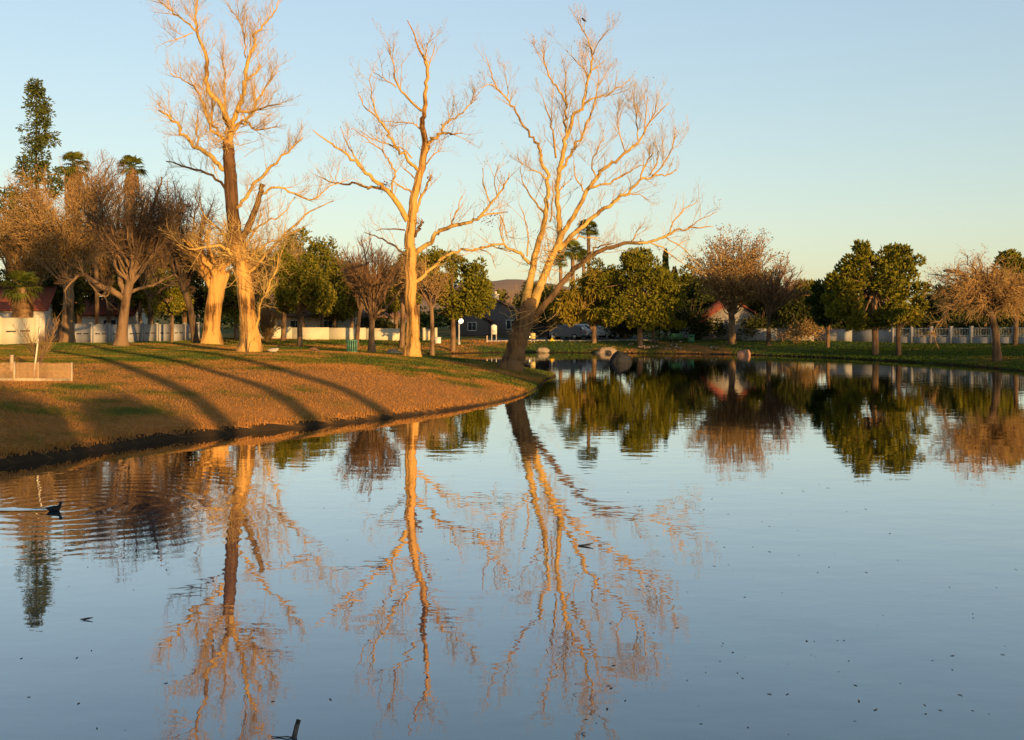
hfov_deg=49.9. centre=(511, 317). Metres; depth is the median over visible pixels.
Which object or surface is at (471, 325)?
window
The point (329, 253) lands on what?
evergreen tree
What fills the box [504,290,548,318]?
thicket
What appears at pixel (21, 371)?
sapling guard
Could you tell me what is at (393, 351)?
boulder
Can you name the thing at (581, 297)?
weeping tree
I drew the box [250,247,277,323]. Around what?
evergreen tree
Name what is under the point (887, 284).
pine tree
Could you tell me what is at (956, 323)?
hedge bush
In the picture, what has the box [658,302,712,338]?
hedge bush
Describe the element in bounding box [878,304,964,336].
house
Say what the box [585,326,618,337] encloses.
parked car
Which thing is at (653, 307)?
pine tree
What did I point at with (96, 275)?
bare tree
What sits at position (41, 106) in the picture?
conifer tree
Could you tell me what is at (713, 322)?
window
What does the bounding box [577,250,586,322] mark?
fan palm
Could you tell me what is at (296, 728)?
broken stick
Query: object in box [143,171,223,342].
bare tree
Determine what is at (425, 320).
distant wood
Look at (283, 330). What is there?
bare tree
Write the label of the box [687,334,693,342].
litter bin
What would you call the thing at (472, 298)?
pine tree
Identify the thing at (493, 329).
park sign
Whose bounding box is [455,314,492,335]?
house
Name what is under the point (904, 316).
evergreen tree
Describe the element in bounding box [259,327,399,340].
block wall
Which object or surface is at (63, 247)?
bare tree
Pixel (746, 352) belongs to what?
boulder
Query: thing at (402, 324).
bare tree
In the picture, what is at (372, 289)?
bare tree
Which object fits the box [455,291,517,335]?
house
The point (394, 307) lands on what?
evergreen tree
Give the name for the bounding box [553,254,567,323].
fan palm
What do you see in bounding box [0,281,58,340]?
house
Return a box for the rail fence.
[891,326,1023,343]
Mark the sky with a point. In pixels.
(821, 126)
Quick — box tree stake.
[34,318,41,366]
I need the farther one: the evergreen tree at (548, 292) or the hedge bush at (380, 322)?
the evergreen tree at (548, 292)
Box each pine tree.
[422,248,496,351]
[590,247,686,345]
[652,285,684,339]
[803,278,861,347]
[819,239,932,354]
[990,248,1023,345]
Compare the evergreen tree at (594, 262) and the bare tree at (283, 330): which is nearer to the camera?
the bare tree at (283, 330)
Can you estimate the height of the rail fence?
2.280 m
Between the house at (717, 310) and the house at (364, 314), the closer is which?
the house at (717, 310)
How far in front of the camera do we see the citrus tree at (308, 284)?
99.19 m
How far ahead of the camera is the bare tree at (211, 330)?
85.44 m
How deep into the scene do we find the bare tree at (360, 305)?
104.82 m
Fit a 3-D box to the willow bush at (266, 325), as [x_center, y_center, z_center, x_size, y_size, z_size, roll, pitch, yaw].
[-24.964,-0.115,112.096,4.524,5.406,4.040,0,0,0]
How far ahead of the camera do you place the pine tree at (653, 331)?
121.54 m
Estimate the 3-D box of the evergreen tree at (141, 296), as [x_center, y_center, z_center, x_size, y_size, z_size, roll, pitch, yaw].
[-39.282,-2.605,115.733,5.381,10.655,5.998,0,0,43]
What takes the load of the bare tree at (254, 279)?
on the ground at (444, 332)
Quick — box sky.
[0,0,1023,310]
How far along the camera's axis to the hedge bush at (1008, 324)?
107.40 m
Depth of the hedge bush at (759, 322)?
121.64 m
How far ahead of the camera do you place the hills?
1524.20 m
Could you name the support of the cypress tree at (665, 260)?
on the ground at (444, 332)
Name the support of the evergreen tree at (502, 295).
on the ground at (444, 332)
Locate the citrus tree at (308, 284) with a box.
[268,244,337,346]
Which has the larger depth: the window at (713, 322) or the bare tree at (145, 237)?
the window at (713, 322)
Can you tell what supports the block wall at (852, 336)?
on the ground at (444, 332)
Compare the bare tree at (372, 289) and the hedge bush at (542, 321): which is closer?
the bare tree at (372, 289)
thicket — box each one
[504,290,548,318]
[543,303,576,327]
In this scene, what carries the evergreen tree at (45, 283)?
on the ground at (444, 332)
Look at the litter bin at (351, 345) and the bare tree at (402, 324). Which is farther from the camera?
the bare tree at (402, 324)
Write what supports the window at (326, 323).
in the house at (291, 320)
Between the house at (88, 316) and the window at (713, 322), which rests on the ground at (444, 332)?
the house at (88, 316)
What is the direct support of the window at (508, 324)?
in the house at (501, 320)
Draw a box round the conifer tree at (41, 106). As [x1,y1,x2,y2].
[0,76,91,296]
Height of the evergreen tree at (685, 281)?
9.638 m
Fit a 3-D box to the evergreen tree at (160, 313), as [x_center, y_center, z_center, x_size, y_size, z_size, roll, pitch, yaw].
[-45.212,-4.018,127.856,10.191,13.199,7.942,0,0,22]
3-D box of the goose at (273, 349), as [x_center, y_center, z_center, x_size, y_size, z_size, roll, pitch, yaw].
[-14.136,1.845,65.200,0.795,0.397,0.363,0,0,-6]
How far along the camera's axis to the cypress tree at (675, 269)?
135.72 m
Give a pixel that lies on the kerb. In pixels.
(575, 340)
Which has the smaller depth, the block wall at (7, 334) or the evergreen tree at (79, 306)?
the block wall at (7, 334)
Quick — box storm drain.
[595,347,617,352]
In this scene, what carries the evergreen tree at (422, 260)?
on the ground at (444, 332)
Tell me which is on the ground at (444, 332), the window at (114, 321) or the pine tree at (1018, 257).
the pine tree at (1018, 257)
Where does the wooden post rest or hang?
on the ground at (444, 332)
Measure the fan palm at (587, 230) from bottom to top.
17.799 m
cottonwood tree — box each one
[143,0,355,351]
[302,16,535,356]
[450,2,720,371]
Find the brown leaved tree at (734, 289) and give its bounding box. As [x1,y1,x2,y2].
[678,223,789,344]
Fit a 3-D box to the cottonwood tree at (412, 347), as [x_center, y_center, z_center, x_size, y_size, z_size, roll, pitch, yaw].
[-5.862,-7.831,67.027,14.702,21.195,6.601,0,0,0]
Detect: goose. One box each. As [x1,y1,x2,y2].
[267,346,279,351]
[309,347,319,352]
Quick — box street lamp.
[458,318,462,343]
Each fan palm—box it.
[0,269,44,317]
[57,151,93,323]
[116,155,148,209]
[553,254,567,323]
[558,239,588,315]
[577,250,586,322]
[578,219,598,323]
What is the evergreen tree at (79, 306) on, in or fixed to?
on the ground at (444, 332)
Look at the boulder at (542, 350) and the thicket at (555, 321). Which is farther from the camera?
the thicket at (555, 321)
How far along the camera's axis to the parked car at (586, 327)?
131.94 m
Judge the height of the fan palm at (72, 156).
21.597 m
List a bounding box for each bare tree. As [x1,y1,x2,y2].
[0,156,124,341]
[0,170,59,317]
[54,158,204,345]
[58,148,134,323]
[60,168,143,322]
[119,167,191,323]
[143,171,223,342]
[171,213,233,344]
[226,235,279,301]
[259,230,309,340]
[331,229,404,351]
[334,247,371,347]
[387,250,424,347]
[390,255,455,354]
[746,254,811,345]
[912,243,1023,361]
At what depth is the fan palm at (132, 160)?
134.67 m
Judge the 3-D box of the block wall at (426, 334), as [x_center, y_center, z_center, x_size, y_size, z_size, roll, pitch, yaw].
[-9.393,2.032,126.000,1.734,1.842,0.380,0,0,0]
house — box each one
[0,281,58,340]
[82,297,147,324]
[258,306,362,327]
[360,310,406,333]
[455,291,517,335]
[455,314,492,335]
[683,300,766,339]
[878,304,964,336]
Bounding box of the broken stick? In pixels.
[271,719,300,738]
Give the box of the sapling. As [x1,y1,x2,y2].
[12,311,61,369]
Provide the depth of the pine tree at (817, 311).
106.49 m
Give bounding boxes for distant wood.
[153,306,1023,329]
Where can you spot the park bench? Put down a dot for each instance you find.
(670, 335)
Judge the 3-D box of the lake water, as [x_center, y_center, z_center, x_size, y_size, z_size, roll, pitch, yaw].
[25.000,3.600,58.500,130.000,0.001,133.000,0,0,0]
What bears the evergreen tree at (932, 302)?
on the ground at (444, 332)
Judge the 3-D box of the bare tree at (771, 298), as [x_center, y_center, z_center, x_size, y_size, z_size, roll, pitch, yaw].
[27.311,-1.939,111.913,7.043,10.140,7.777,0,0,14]
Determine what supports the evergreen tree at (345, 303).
on the ground at (444, 332)
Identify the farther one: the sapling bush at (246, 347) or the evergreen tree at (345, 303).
the evergreen tree at (345, 303)
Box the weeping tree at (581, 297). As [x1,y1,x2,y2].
[547,266,620,343]
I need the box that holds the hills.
[155,279,646,316]
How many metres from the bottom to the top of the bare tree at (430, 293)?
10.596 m
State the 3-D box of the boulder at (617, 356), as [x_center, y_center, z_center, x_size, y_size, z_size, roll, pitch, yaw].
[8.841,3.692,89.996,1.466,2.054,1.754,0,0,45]
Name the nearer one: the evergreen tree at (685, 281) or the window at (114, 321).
the window at (114, 321)
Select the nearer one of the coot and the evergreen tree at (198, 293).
the coot
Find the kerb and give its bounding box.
[488,339,648,341]
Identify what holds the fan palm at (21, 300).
on the ground at (444, 332)
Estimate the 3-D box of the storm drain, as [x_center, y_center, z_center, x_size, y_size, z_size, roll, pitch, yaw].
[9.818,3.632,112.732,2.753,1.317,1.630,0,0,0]
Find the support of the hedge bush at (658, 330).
on the ground at (444, 332)
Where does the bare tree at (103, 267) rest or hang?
on the ground at (444, 332)
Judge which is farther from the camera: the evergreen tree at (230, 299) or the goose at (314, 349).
the evergreen tree at (230, 299)
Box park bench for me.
[668,333,682,341]
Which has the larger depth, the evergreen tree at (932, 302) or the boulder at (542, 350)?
the evergreen tree at (932, 302)
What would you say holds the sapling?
on the ground at (444, 332)
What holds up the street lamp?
on the ground at (444, 332)
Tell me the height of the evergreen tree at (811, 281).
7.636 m
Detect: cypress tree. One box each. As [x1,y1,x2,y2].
[661,248,669,335]
[670,265,679,332]
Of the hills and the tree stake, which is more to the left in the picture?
the tree stake
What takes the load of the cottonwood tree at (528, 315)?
on the ground at (444, 332)
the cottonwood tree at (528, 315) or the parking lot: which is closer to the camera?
the cottonwood tree at (528, 315)
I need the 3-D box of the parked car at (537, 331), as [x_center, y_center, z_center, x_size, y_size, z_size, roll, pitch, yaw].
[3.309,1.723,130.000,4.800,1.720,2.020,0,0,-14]
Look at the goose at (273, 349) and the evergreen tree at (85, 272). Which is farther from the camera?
the evergreen tree at (85, 272)
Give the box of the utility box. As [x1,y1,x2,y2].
[435,337,440,342]
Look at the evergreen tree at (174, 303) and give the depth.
107.69 m
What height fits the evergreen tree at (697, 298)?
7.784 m
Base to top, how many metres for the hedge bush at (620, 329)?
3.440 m
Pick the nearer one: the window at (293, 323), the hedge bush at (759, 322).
the hedge bush at (759, 322)
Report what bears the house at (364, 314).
on the ground at (444, 332)
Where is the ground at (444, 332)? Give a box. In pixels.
[0,317,1023,465]
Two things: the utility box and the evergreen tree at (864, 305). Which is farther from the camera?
the evergreen tree at (864, 305)
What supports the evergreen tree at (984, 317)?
on the ground at (444, 332)
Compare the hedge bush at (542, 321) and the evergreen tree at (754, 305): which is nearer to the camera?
the evergreen tree at (754, 305)
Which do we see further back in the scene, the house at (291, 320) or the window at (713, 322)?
the house at (291, 320)
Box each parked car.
[528,325,556,339]
[549,325,585,339]
[564,324,599,337]
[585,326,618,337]
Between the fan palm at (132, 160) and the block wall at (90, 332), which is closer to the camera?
the block wall at (90, 332)
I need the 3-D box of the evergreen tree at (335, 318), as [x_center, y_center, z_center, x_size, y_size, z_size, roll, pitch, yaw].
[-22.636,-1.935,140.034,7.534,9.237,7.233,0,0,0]
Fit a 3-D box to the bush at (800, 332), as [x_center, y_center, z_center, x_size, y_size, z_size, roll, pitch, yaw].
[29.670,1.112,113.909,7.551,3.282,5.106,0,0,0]
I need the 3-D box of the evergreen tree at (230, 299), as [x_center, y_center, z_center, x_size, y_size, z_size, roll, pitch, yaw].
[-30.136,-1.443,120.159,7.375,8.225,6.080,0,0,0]
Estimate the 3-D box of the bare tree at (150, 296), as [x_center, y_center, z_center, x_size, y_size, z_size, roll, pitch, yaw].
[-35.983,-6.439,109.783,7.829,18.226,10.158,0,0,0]
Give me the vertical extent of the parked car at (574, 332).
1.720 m
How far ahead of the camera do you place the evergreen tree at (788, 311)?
126.97 m
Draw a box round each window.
[103,319,116,324]
[290,320,296,326]
[324,320,332,327]
[468,322,475,330]
[506,320,513,328]
[713,322,723,331]
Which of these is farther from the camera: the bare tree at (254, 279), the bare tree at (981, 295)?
the bare tree at (254, 279)
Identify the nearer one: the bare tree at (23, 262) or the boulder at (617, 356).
the boulder at (617, 356)
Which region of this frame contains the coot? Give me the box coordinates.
[46,502,62,511]
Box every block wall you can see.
[0,316,38,344]
[74,322,199,342]
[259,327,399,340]
[423,328,436,339]
[742,328,890,342]
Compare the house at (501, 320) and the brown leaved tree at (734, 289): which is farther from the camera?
the house at (501, 320)
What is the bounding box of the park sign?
[491,325,496,339]
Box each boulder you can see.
[386,349,401,352]
[536,347,549,352]
[609,351,631,361]
[737,349,750,355]
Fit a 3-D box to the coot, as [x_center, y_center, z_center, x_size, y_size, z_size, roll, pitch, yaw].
[-8.529,3.531,20.522,0.328,0.200,0.140,0,0,-14]
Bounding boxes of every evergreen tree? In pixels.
[0,188,48,287]
[45,262,86,339]
[81,224,103,296]
[82,235,166,320]
[109,250,170,323]
[144,268,193,341]
[164,232,206,323]
[201,269,269,338]
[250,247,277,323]
[278,227,335,326]
[295,236,343,326]
[307,308,349,327]
[331,259,378,327]
[376,264,422,327]
[394,244,440,332]
[458,281,509,303]
[512,280,556,323]
[581,257,628,277]
[677,277,717,313]
[678,263,703,300]
[742,267,780,312]
[758,288,812,327]
[789,278,813,323]
[830,301,887,328]
[887,303,924,355]
[910,282,981,333]
[951,272,1013,331]
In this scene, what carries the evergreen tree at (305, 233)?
on the ground at (444, 332)
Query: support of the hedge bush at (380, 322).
on the ground at (444, 332)
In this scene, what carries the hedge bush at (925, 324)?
on the ground at (444, 332)
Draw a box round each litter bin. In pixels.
[346,340,357,351]
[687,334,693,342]
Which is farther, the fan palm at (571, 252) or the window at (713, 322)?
the fan palm at (571, 252)
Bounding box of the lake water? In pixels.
[0,352,1023,739]
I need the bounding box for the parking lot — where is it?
[488,336,649,339]
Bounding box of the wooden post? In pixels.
[9,355,14,362]
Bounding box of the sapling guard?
[0,361,72,381]
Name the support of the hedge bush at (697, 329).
on the ground at (444, 332)
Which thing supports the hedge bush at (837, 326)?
on the ground at (444, 332)
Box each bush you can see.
[241,307,254,353]
[256,294,285,341]
[344,313,422,332]
[535,312,556,327]
[596,314,645,338]
[623,312,690,339]
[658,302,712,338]
[684,308,727,339]
[735,311,783,339]
[771,315,831,343]
[819,323,881,329]
[879,310,952,336]
[919,313,988,336]
[976,311,1023,336]
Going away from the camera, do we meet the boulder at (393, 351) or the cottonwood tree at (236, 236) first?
the cottonwood tree at (236, 236)
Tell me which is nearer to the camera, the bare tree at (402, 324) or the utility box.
the bare tree at (402, 324)

